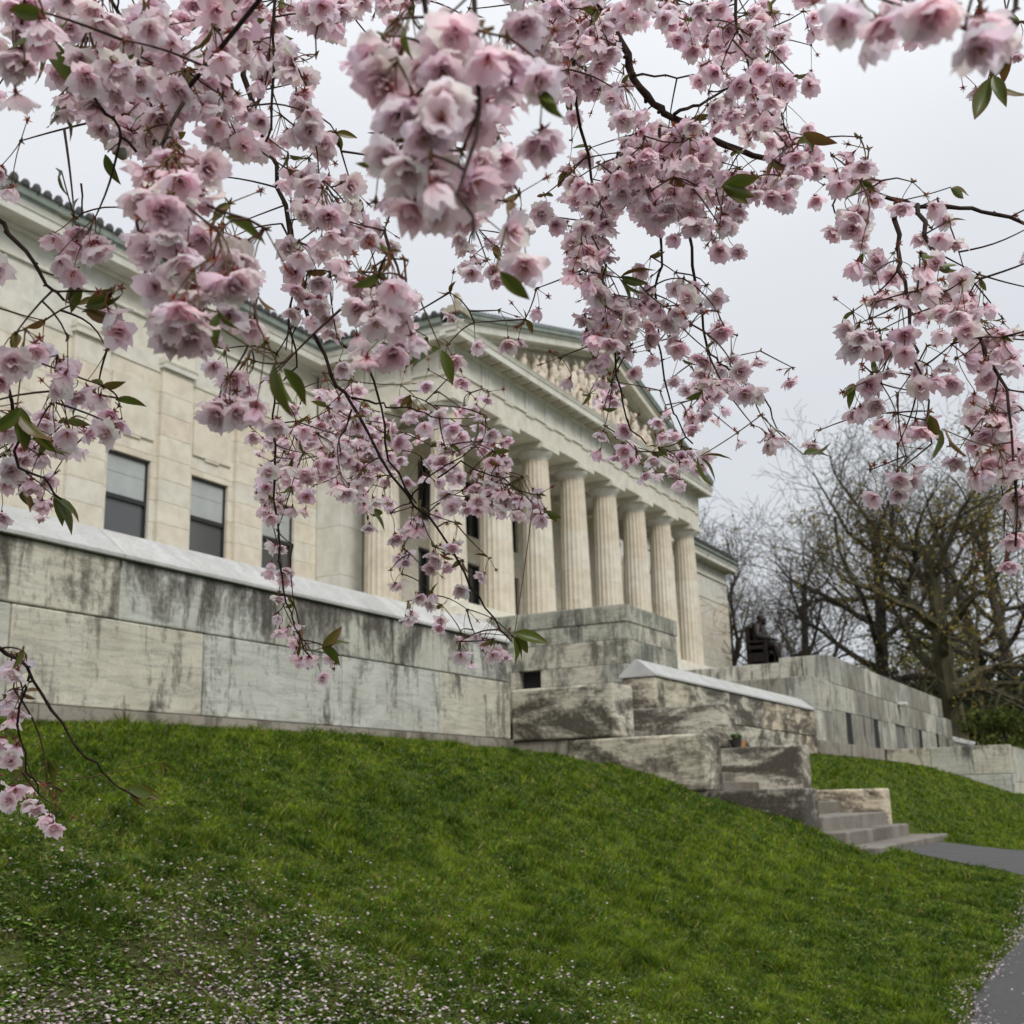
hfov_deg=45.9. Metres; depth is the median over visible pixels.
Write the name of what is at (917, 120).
sky
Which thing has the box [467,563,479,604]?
portico window
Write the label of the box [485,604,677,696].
stone podium
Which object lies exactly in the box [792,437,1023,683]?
bare tree
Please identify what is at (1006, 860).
stair path
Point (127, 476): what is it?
window
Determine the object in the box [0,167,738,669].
museum building
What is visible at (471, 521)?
portico window
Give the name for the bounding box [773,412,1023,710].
bare tree
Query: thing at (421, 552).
portico window
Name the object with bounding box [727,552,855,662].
bare tree
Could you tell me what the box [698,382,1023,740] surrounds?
bare tree
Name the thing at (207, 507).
window
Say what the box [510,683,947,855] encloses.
stone steps
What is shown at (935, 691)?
evergreen tree
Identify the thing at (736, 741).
flower pot
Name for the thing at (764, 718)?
retaining wall
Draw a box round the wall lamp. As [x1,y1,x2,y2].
[897,702,907,706]
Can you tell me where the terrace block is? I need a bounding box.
[683,654,953,760]
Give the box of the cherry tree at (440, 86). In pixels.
[0,0,1023,839]
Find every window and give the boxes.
[104,450,147,538]
[189,476,225,557]
[261,505,291,569]
[418,460,430,520]
[418,547,429,597]
[464,481,478,538]
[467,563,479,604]
[511,509,515,552]
[514,578,516,614]
[845,712,853,744]
[873,719,879,747]
[918,730,922,747]
[936,734,939,746]
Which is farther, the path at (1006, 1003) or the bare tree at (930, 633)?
the bare tree at (930, 633)
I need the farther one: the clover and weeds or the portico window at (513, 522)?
the portico window at (513, 522)
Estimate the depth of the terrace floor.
20.36 m
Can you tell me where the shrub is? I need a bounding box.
[955,704,1023,749]
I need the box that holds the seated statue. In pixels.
[744,614,781,664]
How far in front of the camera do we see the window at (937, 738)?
47.42 m
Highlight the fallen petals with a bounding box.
[0,732,1023,1023]
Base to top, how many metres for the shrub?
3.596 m
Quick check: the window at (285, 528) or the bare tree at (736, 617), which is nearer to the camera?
the window at (285, 528)
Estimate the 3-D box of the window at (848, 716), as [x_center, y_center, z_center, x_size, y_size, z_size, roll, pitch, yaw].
[9.470,6.091,34.072,0.025,1.050,0.808,-9,-15,27]
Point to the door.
(899, 729)
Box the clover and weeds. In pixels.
[0,724,1023,1023]
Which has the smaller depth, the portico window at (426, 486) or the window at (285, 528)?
the window at (285, 528)
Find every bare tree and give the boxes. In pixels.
[696,494,858,665]
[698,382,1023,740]
[713,491,922,665]
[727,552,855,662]
[759,408,1023,744]
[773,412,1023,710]
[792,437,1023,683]
[849,534,1015,677]
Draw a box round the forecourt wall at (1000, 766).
[886,744,1023,793]
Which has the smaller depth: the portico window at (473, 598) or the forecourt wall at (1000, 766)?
the forecourt wall at (1000, 766)
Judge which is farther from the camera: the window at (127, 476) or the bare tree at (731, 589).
the bare tree at (731, 589)
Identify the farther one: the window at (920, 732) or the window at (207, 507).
the window at (920, 732)
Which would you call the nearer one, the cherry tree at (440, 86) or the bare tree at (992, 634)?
the cherry tree at (440, 86)
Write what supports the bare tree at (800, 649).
on the lawn at (14, 961)
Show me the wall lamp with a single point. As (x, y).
(902, 704)
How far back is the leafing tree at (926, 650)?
98.10 m
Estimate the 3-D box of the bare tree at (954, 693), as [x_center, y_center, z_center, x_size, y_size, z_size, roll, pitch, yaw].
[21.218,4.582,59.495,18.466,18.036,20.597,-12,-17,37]
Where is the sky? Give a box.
[0,0,1023,679]
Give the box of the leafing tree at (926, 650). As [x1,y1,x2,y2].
[856,624,985,675]
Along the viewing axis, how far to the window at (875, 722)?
37.31 m
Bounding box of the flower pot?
[730,733,745,747]
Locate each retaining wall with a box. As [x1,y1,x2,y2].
[0,504,513,747]
[619,659,817,753]
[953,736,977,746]
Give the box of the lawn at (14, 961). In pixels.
[0,725,1023,1023]
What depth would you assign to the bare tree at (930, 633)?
120.29 m
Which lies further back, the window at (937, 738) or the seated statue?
the window at (937, 738)
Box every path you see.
[895,842,1023,874]
[968,938,1023,1023]
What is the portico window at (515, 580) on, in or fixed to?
in the museum building
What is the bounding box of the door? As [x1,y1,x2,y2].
[895,725,904,748]
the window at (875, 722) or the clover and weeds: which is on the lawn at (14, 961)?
the clover and weeds
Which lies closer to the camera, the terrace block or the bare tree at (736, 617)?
the terrace block
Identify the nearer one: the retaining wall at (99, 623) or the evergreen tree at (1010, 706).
the retaining wall at (99, 623)
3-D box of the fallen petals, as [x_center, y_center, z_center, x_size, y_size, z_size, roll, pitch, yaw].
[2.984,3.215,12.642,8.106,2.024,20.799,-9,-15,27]
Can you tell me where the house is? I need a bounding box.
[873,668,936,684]
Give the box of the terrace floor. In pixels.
[510,697,512,739]
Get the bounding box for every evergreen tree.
[891,652,1023,733]
[963,675,1023,744]

